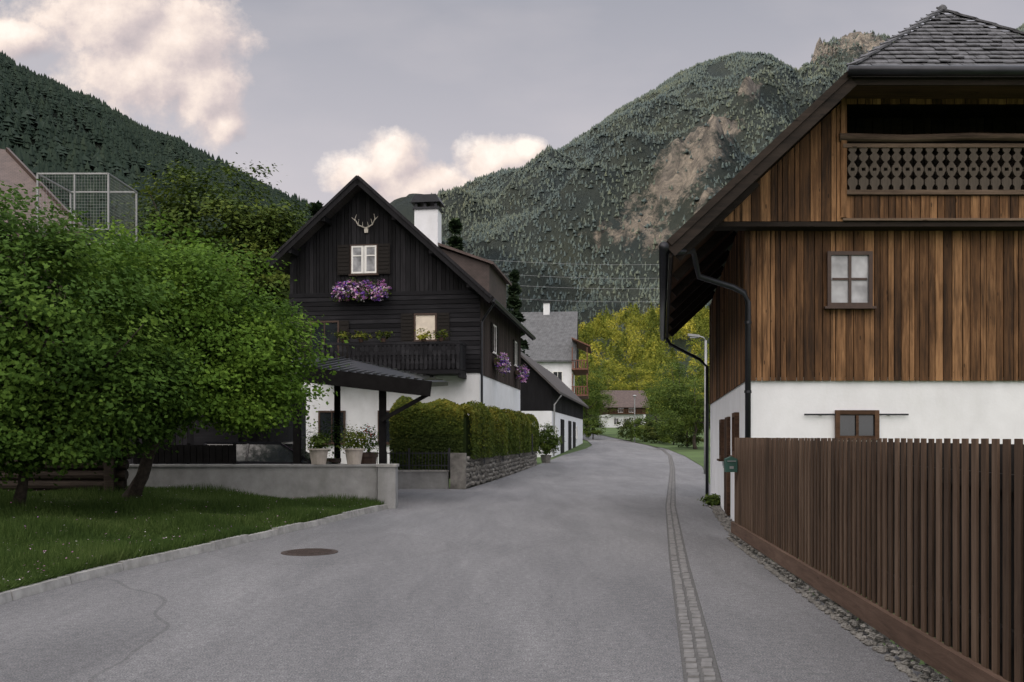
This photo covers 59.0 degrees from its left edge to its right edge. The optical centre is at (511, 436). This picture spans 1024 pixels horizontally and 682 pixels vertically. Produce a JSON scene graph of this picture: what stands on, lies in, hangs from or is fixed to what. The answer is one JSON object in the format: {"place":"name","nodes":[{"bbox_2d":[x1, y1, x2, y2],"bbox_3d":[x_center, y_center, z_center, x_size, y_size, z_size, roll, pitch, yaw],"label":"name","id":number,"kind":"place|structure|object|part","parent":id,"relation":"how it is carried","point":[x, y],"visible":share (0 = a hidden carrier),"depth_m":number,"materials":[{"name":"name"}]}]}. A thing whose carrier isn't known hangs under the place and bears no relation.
{"place":"outdoors","nodes":[
{"label":"outdoors","id":0,"kind":"place"},
{"bbox_2d":[0,78,309,355],"bbox_3d":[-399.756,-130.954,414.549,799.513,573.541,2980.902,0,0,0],"label":"forested mountain","id":1,"kind":"structure","parent":0,"point":[77,128],"depth_m":618.63,"materials":[{"name":"green plant"}]},
{"bbox_2d":[0,50,311,341],"bbox_3d":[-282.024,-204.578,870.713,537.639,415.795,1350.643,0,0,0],"label":"hillside forest","id":2,"kind":"object","parent":1,"relation":"on","point":[115,133],"visible":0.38,"depth_m":604.69,"materials":[{"name":"green plant"}]},
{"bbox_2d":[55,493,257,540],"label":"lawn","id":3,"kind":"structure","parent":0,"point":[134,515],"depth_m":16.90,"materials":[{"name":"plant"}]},
{"bbox_2d":[0,443,132,491],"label":"log wall","id":4,"kind":"structure","parent":3,"relation":"on","point":[87,477],"depth_m":18.52,"materials":[{"name":"brown wood"}]},
{"bbox_2d":[0,170,227,504],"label":"broadleaf tree","id":5,"kind":"object","parent":3,"relation":"on","point":[69,412],"visible":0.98,"depth_m":14.24,"materials":[{"name":"green plant"}]},
{"bbox_2d":[3,489,334,579],"bbox_3d":[-6.707,1.229,14.000,7.753,0.537,13.008,0,0,0],"label":"clover blossom","id":6,"kind":"object","parent":3,"relation":"on","point":[119,539],"visible":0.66,"depth_m":13.04,"materials":[{"name":"white plant"}]},
{"bbox_2d":[0,483,384,591],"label":"grass","id":7,"kind":"structure","parent":3,"relation":"on","point":[156,516],"depth_m":14.32,"materials":[{"name":"green plant"}]},
{"bbox_2d":[32,210,353,498],"bbox_3d":[-6.163,-1.500,17.189,6.315,5.566,4.682,0,0,-21],"label":"broadleaf tree","id":8,"kind":"object","parent":3,"relation":"on","point":[254,387],"visible":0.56,"depth_m":16.50,"materials":[{"name":"green plant"}]},
{"bbox_2d":[127,373,305,463],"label":"timber shed","id":9,"kind":"structure","parent":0,"point":[202,436],"depth_m":24.56,"materials":[{"name":"black wood"}]},
{"bbox_2d":[194,418,238,444],"bbox_3d":[-8.000,0.550,24.520,1.200,2.100,0.080,0,0,0],"label":"door","id":10,"kind":"structure","parent":9,"relation":"in","point":[204,435],"depth_m":24.48,"materials":[{"name":"black wood"}]},
{"bbox_2d":[0,434,683,681],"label":"road","id":11,"kind":"structure","parent":0,"point":[557,569],"depth_m":8.80,"materials":[{"name":"grey asphalt"}]},
{"bbox_2d":[0,504,387,604],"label":"kerb","id":12,"kind":"structure","parent":11,"relation":"on","point":[10,595],"depth_m":11.64,"materials":[{"name":"concrete"}]},
{"bbox_2d":[281,548,337,555],"bbox_3d":[-2.805,1.597,12.550,0.780,0.038,0.780,0,0,0],"label":"manhole cover","id":13,"kind":"object","parent":11,"relation":"on","point":[309,552],"visible":0.98,"depth_m":12.45,"materials":[{"name":"metal"}]},
{"bbox_2d":[535,423,563,462],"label":"shrub","id":14,"kind":"object","parent":11,"relation":"on","point":[548,442],"visible":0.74,"depth_m":48.67,"materials":[{"name":"green plant"}]},
{"bbox_2d":[583,414,608,438],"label":"round bush","id":15,"kind":"object","parent":11,"relation":"on","point":[595,422],"visible":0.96,"depth_m":95.61,"materials":[{"name":"green plant"}]},
{"bbox_2d":[594,434,721,681],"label":"gutter bed","id":16,"kind":"object","parent":11,"relation":"on","point":[711,655],"visible":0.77,"depth_m":8.28,"materials":[{"name":"grey stone"}]},
{"bbox_2d":[654,447,715,681],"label":"cobble gutter","id":17,"kind":"object","parent":16,"relation":"on","point":[691,659],"visible":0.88,"depth_m":8.46,"materials":[{"name":"stone"}]},
{"bbox_2d":[398,470,449,488],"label":"wall","id":18,"kind":"structure","parent":0,"point":[423,479],"depth_m":28.05,"materials":[{"name":"concrete"}]},
{"bbox_2d":[369,448,449,469],"bbox_3d":[-3.200,0.690,28.160,2.560,0.680,0.080,0,0,0],"label":"iron railing","id":19,"kind":"object","parent":18,"relation":"on","point":[422,453],"visible":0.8,"depth_m":28.13,"materials":[{"name":"metal"}]},
{"bbox_2d":[398,489,463,505],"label":"driveway","id":20,"kind":"structure","parent":0,"point":[406,496],"depth_m":25.18,"materials":[{"name":"concrete"}]},
{"bbox_2d":[127,464,398,508],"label":"garden wall","id":21,"kind":"structure","parent":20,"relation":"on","point":[379,482],"depth_m":20.45,"materials":[{"name":"concrete"}]},
{"bbox_2d":[133,443,235,463],"bbox_3d":[-7.445,0.380,20.605,2.310,0.480,0.110,0,0,0],"label":"garden screen","id":22,"kind":"object","parent":21,"relation":"on","point":[205,454],"visible":0.77,"depth_m":20.55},
{"bbox_2d":[305,431,333,463],"bbox_3d":[-4.424,0.232,20.606,0.655,0.775,0.634,0,0,0],"label":"flower pot","id":23,"kind":"object","parent":21,"relation":"on","point":[318,452],"visible":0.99,"depth_m":20.44,"materials":[{"name":"white ceramic"}]},
{"bbox_2d":[336,426,368,463],"bbox_3d":[-3.631,0.178,20.601,0.758,0.883,0.991,0,0,0],"label":"flower pot","id":24,"kind":"object","parent":21,"relation":"on","point":[353,455],"visible":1,"depth_m":20.44,"materials":[{"name":"white ceramic"}]},
{"bbox_2d":[348,423,378,463],"bbox_3d":[-3.820,0.623,23.464,1.059,1.954,1.179,0,0,-19],"label":"flower pot","id":25,"kind":"object","parent":21,"relation":"on","point":[368,457],"visible":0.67,"depth_m":23.32,"materials":[{"name":"green plant"}]},
{"bbox_2d":[204,441,341,463],"bbox_3d":[-6.000,0.853,22.600,4.300,1.485,1.770,0,0,0],"label":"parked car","id":26,"kind":"object","parent":20,"relation":"on","point":[249,452],"visible":0.06,"depth_m":21.91,"materials":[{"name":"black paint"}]},
{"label":"window","id":27,"kind":"part","parent":26,"relation":"part of","materials":[{"name":"grey glass"}]},
{"bbox_2d":[164,357,447,463],"bbox_3d":[-5.190,-0.397,24.125,6.620,3.995,5.769,0,0,0],"label":"carport","id":28,"kind":"object","parent":20,"relation":"on","point":[382,380],"visible":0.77,"depth_m":21.62,"materials":[{"name":"wood"}]},
{"bbox_2d":[301,414,361,462],"bbox_3d":[-5.147,0.325,25.386,2.173,2.550,2.047,0,0,0],"label":"flower pot","id":29,"kind":"object","parent":20,"relation":"on","point":[335,460],"visible":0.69,"depth_m":25.19,"materials":[{"name":"green plant"}]},
{"bbox_2d":[0,0,1023,205],"label":"sky","id":30,"kind":"structure","parent":0,"point":[403,97],"materials":[{"name":"grey"}]},
{"bbox_2d":[509,274,640,278],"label":"overhead wire","id":31,"kind":"object","parent":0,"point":[577,277],"visible":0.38,"depth_m":116.95,"materials":[{"name":"metal"}]},
{"bbox_2d":[497,260,658,264],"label":"overhead wire","id":32,"kind":"object","parent":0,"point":[589,264],"visible":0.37,"depth_m":116.79,"materials":[{"name":"metal"}]},
{"bbox_2d":[529,299,659,301],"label":"overhead wire","id":33,"kind":"object","parent":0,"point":[587,301],"visible":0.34,"depth_m":116.48,"materials":[{"name":"metal"}]},
{"bbox_2d":[534,286,658,288],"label":"overhead wire","id":34,"kind":"object","parent":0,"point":[596,288],"visible":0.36,"depth_m":116.84,"materials":[{"name":"metal"}]},
{"bbox_2d":[579,330,709,424],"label":"wooded slope","id":35,"kind":"structure","parent":0,"point":[680,343],"depth_m":358.13,"materials":[{"name":"green plant"}]},
{"bbox_2d":[575,300,708,413],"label":"slope wood","id":36,"kind":"object","parent":35,"relation":"on","point":[652,349],"visible":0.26,"depth_m":342.23,"materials":[{"name":"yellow plant"}]},
{"bbox_2d":[390,26,1023,339],"bbox_3d":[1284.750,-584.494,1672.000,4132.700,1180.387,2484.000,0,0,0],"label":"rocky mountain","id":37,"kind":"structure","parent":0,"point":[664,175],"depth_m":865.05,"materials":[{"name":"grey stone"}]},
{"bbox_2d":[431,23,1023,337],"bbox_3d":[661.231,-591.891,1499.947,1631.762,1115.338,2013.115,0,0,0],"label":"mountain forest","id":38,"kind":"object","parent":37,"relation":"on","point":[665,86],"visible":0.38,"depth_m":1021.19,"materials":[{"name":"green plant"}]},
{"bbox_2d":[449,426,991,680],"bbox_3d":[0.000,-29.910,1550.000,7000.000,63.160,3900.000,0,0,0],"label":"ground","id":39,"kind":"structure","parent":0,"point":[585,444],"depth_m":62.42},
{"bbox_2d":[0,147,108,371],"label":"brown roofed house","id":40,"kind":"structure","parent":39,"relation":"on","point":[12,164],"depth_m":34.32,"materials":[{"name":"paint"}]},
{"bbox_2d":[36,173,137,243],"bbox_3d":[-14.255,-7.650,30.500,2.350,1.850,2.250,0,0,0],"label":"cage","id":41,"kind":"object","parent":40,"relation":"on","point":[109,192],"visible":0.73,"depth_m":29.41,"materials":[{"name":"grey metal"}]},
{"bbox_2d":[5,212,251,339],"bbox_3d":[-17.277,-3.962,38.043,14.974,11.264,9.807,0,0,0],"label":"broadleaf tree","id":42,"kind":"object","parent":39,"relation":"on","point":[122,260],"depth_m":38.31,"materials":[{"name":"green plant"}]},
{"bbox_2d":[95,152,314,343],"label":"broadleaf tree","id":43,"kind":"object","parent":39,"relation":"on","point":[267,228],"visible":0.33,"depth_m":43.05,"materials":[{"name":"green plant"}]},
{"bbox_2d":[308,200,322,217],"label":"conifer tree","id":44,"kind":"object","parent":39,"relation":"on","point":[317,206],"visible":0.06,"depth_m":79.61,"materials":[{"name":"green plant"}]},
{"bbox_2d":[266,175,535,463],"bbox_3d":[-4.315,-4.775,42.337,9.329,12.750,14.290,0,0,8],"label":"black chalet","id":45,"kind":"object","parent":39,"relation":"on","point":[434,283],"visible":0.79,"depth_m":36.60,"materials":[{"name":"paint"}]},
{"bbox_2d":[310,321,338,357],"bbox_3d":[-7.624,-3.675,36.843,1.240,2.090,0.090,0,0,8],"label":"window","id":46,"kind":"structure","parent":45,"relation":"in","point":[333,326],"depth_m":36.82,"materials":[{"name":"black glass"}]},
{"bbox_2d":[318,411,345,444],"bbox_3d":[-7.327,-0.380,36.806,1.240,1.380,0.140,0,0,8],"label":"window","id":47,"kind":"structure","parent":45,"relation":"in","point":[322,415],"depth_m":36.84,"materials":[{"name":"black glass"}]},
{"bbox_2d":[334,330,351,342],"bbox_3d":[-6.722,-3.948,35.420,0.843,0.497,0.761,0,0,8],"label":"balcony plant","id":48,"kind":"object","parent":45,"relation":"on","point":[343,335],"visible":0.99,"depth_m":35.42,"materials":[{"name":"green plant"}]},
{"bbox_2d":[330,277,391,301],"bbox_3d":[-6.078,-5.915,36.291,2.521,1.037,0.881,0,0,8],"label":"flower box","id":49,"kind":"object","parent":45,"relation":"attached to","point":[363,291],"visible":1,"depth_m":36.18,"materials":[{"name":"purple plant"}]},
{"bbox_2d":[351,330,371,341],"bbox_3d":[-5.853,-3.944,35.341,0.884,0.489,0.758,0,0,8],"label":"balcony plant","id":50,"kind":"object","parent":45,"relation":"on","point":[364,335],"visible":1,"depth_m":35.36,"materials":[{"name":"green plant"}]},
{"bbox_2d":[351,214,375,232],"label":"antlers","id":51,"kind":"object","parent":45,"relation":"attached to","point":[366,229],"visible":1,"depth_m":36.48},
{"bbox_2d":[348,244,378,275],"bbox_3d":[-5.990,-7.160,36.619,1.250,1.260,0.140,0,0,8],"label":"window","id":52,"kind":"structure","parent":45,"relation":"in","point":[363,257],"depth_m":36.62,"materials":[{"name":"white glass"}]},
{"bbox_2d":[375,330,393,341],"bbox_3d":[-4.992,-3.944,35.291,0.926,0.496,0.519,0,0,-17],"label":"balcony plant","id":53,"kind":"object","parent":45,"relation":"on","point":[386,334],"visible":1,"depth_m":35.23,"materials":[{"name":"green plant"}]},
{"bbox_2d":[378,410,390,444],"bbox_3d":[-4.851,-0.380,36.460,1.240,1.380,0.140,0,0,8],"label":"window","id":54,"kind":"structure","parent":45,"relation":"in","point":[387,411],"depth_m":36.50,"materials":[{"name":"black glass"}]},
{"bbox_2d":[414,328,433,340],"bbox_3d":[-3.493,-3.963,35.014,0.923,0.526,0.612,0,0,-40],"label":"balcony plant","id":55,"kind":"object","parent":45,"relation":"on","point":[421,337],"visible":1,"depth_m":35.03,"materials":[{"name":"green plant"}]},
{"bbox_2d":[414,313,436,340],"bbox_3d":[-3.469,-4.370,36.236,1.040,1.160,0.140,0,0,8],"label":"window","id":56,"kind":"structure","parent":45,"relation":"in","point":[421,320],"depth_m":36.25,"materials":[{"name":"beige glass"}]},
{"bbox_2d":[431,329,447,340],"bbox_3d":[-2.779,-3.946,34.911,0.732,0.492,0.713,0,0,-38],"label":"balcony plant","id":57,"kind":"object","parent":45,"relation":"on","point":[440,337],"visible":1,"depth_m":34.88,"materials":[{"name":"green plant"}]},
{"bbox_2d":[492,325,497,355],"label":"window","id":58,"kind":"structure","parent":45,"relation":"in","point":[495,353],"depth_m":39.41,"materials":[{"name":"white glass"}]},
{"bbox_2d":[494,352,510,376],"bbox_3d":[-0.451,-3.168,39.189,0.792,1.069,1.578,0,0,8],"label":"flower box","id":59,"kind":"object","parent":45,"relation":"attached to","point":[501,363],"visible":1,"depth_m":38.88,"materials":[{"name":"purple plant"}]},
{"bbox_2d":[514,341,517,366],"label":"window","id":60,"kind":"structure","parent":45,"relation":"in","point":[515,365],"depth_m":46.08,"materials":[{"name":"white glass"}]},
{"bbox_2d":[515,363,529,381],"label":"flower box","id":61,"kind":"object","parent":45,"relation":"attached to","point":[522,372],"visible":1,"depth_m":45.63,"materials":[{"name":"purple plant"}]},
{"bbox_2d":[447,217,463,250],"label":"conifer tree","id":62,"kind":"object","parent":39,"relation":"on","point":[455,225],"visible":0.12,"depth_m":69.70,"materials":[{"name":"green plant"}]},
{"bbox_2d":[450,449,536,488],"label":"stone wall","id":63,"kind":"structure","parent":39,"relation":"on","point":[466,471],"depth_m":31.11,"materials":[{"name":"grey stone"}]},
{"bbox_2d":[389,395,467,478],"bbox_3d":[-2.647,0.007,29.076,2.410,2.677,1.407,0,0,6],"label":"hedge","id":64,"kind":"object","parent":63,"relation":"on","point":[435,426],"visible":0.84,"depth_m":28.55,"materials":[{"name":"green plant"}]},
{"bbox_2d":[453,400,539,459],"bbox_3d":[-0.350,-0.262,37.548,1.199,2.030,18.179,0,0,8],"label":"hedge","id":65,"kind":"object","parent":63,"relation":"on","point":[493,426],"visible":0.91,"depth_m":33.42,"materials":[{"name":"green plant"}]},
{"bbox_2d":[506,269,529,356],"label":"conifer tree","id":66,"kind":"object","parent":39,"relation":"on","point":[514,302],"visible":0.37,"depth_m":74.72,"materials":[{"name":"green plant"}]},
{"bbox_2d":[520,352,588,456],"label":"garage building","id":67,"kind":"structure","parent":39,"relation":"on","point":[549,397],"depth_m":60.25,"materials":[{"name":"white paint"}]},
{"bbox_2d":[560,419,563,453],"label":"garage door","id":68,"kind":"structure","parent":67,"relation":"in","point":[561,420],"depth_m":64.85,"materials":[{"name":"black wood"}]},
{"bbox_2d":[568,421,571,449],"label":"garage door","id":69,"kind":"structure","parent":67,"relation":"in","point":[569,422],"depth_m":71.08,"materials":[{"name":"black wood"}]},
{"bbox_2d":[573,422,575,447],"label":"garage door","id":70,"kind":"structure","parent":67,"relation":"in","point":[574,423],"depth_m":75.87,"materials":[{"name":"black wood"}]},
{"bbox_2d":[521,302,590,398],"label":"grey roofed house","id":71,"kind":"structure","parent":39,"relation":"on","point":[555,345],"depth_m":98.88,"materials":[{"name":"paint"}]},
{"bbox_2d":[553,371,562,381],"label":"window","id":72,"kind":"structure","parent":71,"relation":"in","point":[559,374],"depth_m":97.11,"materials":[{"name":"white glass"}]},
{"bbox_2d":[575,363,613,426],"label":"broadleaf tree","id":73,"kind":"object","parent":39,"relation":"on","point":[604,392],"visible":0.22,"depth_m":189.12,"materials":[{"name":"green plant"}]},
{"bbox_2d":[575,354,617,427],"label":"broadleaf tree","id":74,"kind":"object","parent":39,"relation":"on","point":[589,400],"visible":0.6,"depth_m":111.95,"materials":[{"name":"green plant"}]},
{"bbox_2d":[580,359,634,406],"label":"broadleaf tree","id":75,"kind":"object","parent":39,"relation":"on","point":[621,386],"visible":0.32,"depth_m":234.02,"materials":[{"name":"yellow plant"}]},
{"bbox_2d":[596,390,649,427],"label":"distant house","id":76,"kind":"structure","parent":39,"relation":"on","point":[625,403],"depth_m":199.83,"materials":[{"name":"white paint"}]},
{"bbox_2d":[612,358,667,410],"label":"broadleaf tree","id":77,"kind":"object","parent":39,"relation":"on","point":[636,384],"visible":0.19,"depth_m":239.04,"materials":[{"name":"yellow plant"}]},
{"bbox_2d":[591,430,709,482],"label":"verge","id":78,"kind":"structure","parent":39,"relation":"on","point":[694,455],"depth_m":76.01,"materials":[{"name":"green plant"}]},
{"bbox_2d":[615,417,640,440],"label":"round bush","id":79,"kind":"object","parent":78,"relation":"on","point":[627,422],"visible":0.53,"depth_m":91.71,"materials":[{"name":"green plant"}]},
{"bbox_2d":[633,395,635,441],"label":"utility pole","id":80,"kind":"object","parent":78,"relation":"on","point":[634,413],"visible":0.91,"depth_m":87.95,"materials":[{"name":"grey metal"}]},
{"bbox_2d":[626,415,658,441],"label":"round bush","id":81,"kind":"object","parent":78,"relation":"on","point":[638,433],"visible":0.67,"depth_m":87.47,"materials":[{"name":"green plant"}]},
{"bbox_2d":[641,418,671,442],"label":"round bush","id":82,"kind":"object","parent":78,"relation":"on","point":[652,437],"visible":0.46,"depth_m":83.83,"materials":[{"name":"green plant"}]},
{"bbox_2d":[638,357,699,414],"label":"broadleaf tree","id":83,"kind":"object","parent":78,"relation":"on","point":[655,387],"visible":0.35,"depth_m":139.88,"materials":[{"name":"green plant"}]},
{"bbox_2d":[653,417,692,444],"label":"round bush","id":84,"kind":"object","parent":78,"relation":"on","point":[665,439],"visible":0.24,"depth_m":79.81,"materials":[{"name":"green plant"}]},
{"bbox_2d":[666,415,703,446],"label":"round bush","id":85,"kind":"object","parent":78,"relation":"on","point":[686,441],"visible":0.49,"depth_m":73.41,"materials":[{"name":"green plant"}]},
{"bbox_2d":[639,367,673,424],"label":"broadleaf tree","id":86,"kind":"object","parent":39,"relation":"on","point":[643,385],"visible":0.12,"depth_m":214.79,"materials":[{"name":"green plant"}]},
{"bbox_2d":[639,359,703,422],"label":"broadleaf tree","id":87,"kind":"object","parent":39,"relation":"on","point":[662,392],"visible":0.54,"depth_m":94.52,"materials":[{"name":"green plant"}]},
{"bbox_2d":[651,366,709,448],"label":"broadleaf tree","id":88,"kind":"object","parent":39,"relation":"on","point":[695,409],"visible":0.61,"depth_m":69.85,"materials":[{"name":"green plant"}]},
{"bbox_2d":[660,448,928,681],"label":"pavement","id":89,"kind":"structure","parent":0,"point":[763,624],"depth_m":7.85,"materials":[{"name":"grey asphalt"}]},
{"bbox_2d":[687,333,706,473],"bbox_3d":[7.800,-1.397,38.000,0.835,5.880,0.240,0,0,0],"label":"street lamp","id":90,"kind":"object","parent":89,"relation":"on","point":[698,336],"visible":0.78,"depth_m":37.96,"materials":[{"name":"grey metal"}]},
{"bbox_2d":[697,493,720,505],"bbox_3d":[4.675,1.467,21.027,0.651,0.339,0.721,0,0,-27],"label":"shrub","id":91,"kind":"object","parent":89,"relation":"on","point":[713,499],"visible":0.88,"depth_m":20.86,"materials":[{"name":"green plant"}]},
{"bbox_2d":[705,501,952,681],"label":"gravel","id":92,"kind":"structure","parent":89,"relation":"on","point":[878,637],"depth_m":7.75,"materials":[{"name":"grey gravel"}]},
{"bbox_2d":[731,438,1023,681],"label":"wooden fence","id":93,"kind":"object","parent":92,"relation":"on","point":[924,540],"visible":1,"depth_m":6.35,"materials":[{"name":"brown wood"}]},
{"bbox_2d":[724,456,737,471],"bbox_3d":[3.462,0.417,13.893,0.390,0.240,0.135,0,0,0],"label":"mailbox","id":94,"kind":"object","parent":93,"relation":"attached to","point":[730,464],"visible":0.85,"depth_m":13.84,"materials":[{"name":"green paint"}]},
{"bbox_2d":[659,4,1023,520],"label":"timber house","id":95,"kind":"structure","parent":89,"relation":"on","point":[844,252],"depth_m":14.49,"materials":[{"name":"white paint"}]},
{"bbox_2d":[717,419,724,460],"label":"window","id":96,"kind":"structure","parent":95,"relation":"in","point":[721,422],"depth_m":19.37,"materials":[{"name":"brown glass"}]},
{"bbox_2d":[723,417,729,515],"bbox_3d":[4.312,0.575,18.255,0.153,1.950,0.927,0,0,9],"label":"door","id":97,"kind":"structure","parent":95,"relation":"in","point":[727,419],"depth_m":17.90,"materials":[{"name":"brown wood"}]},
{"bbox_2d":[729,412,738,456],"bbox_3d":[3.954,-0.030,16.098,0.138,0.800,0.788,0,0,9],"label":"window","id":98,"kind":"structure","parent":95,"relation":"in","point":[735,416],"depth_m":15.82,"materials":[{"name":"brown glass"}]},
{"bbox_2d":[824,251,876,308],"bbox_3d":[5.388,-2.500,14.440,0.838,0.920,0.140,0,0,0],"label":"window","id":99,"kind":"structure","parent":95,"relation":"in","point":[849,273],"depth_m":14.46,"materials":[{"name":"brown glass"}]},
{"bbox_2d":[835,410,878,439],"bbox_3d":[5.534,-0.190,14.525,0.715,0.480,0.090,0,0,0],"label":"window","id":100,"kind":"structure","parent":95,"relation":"in","point":[846,426],"depth_m":14.52,"materials":[{"name":"brown glass"}]}
]}

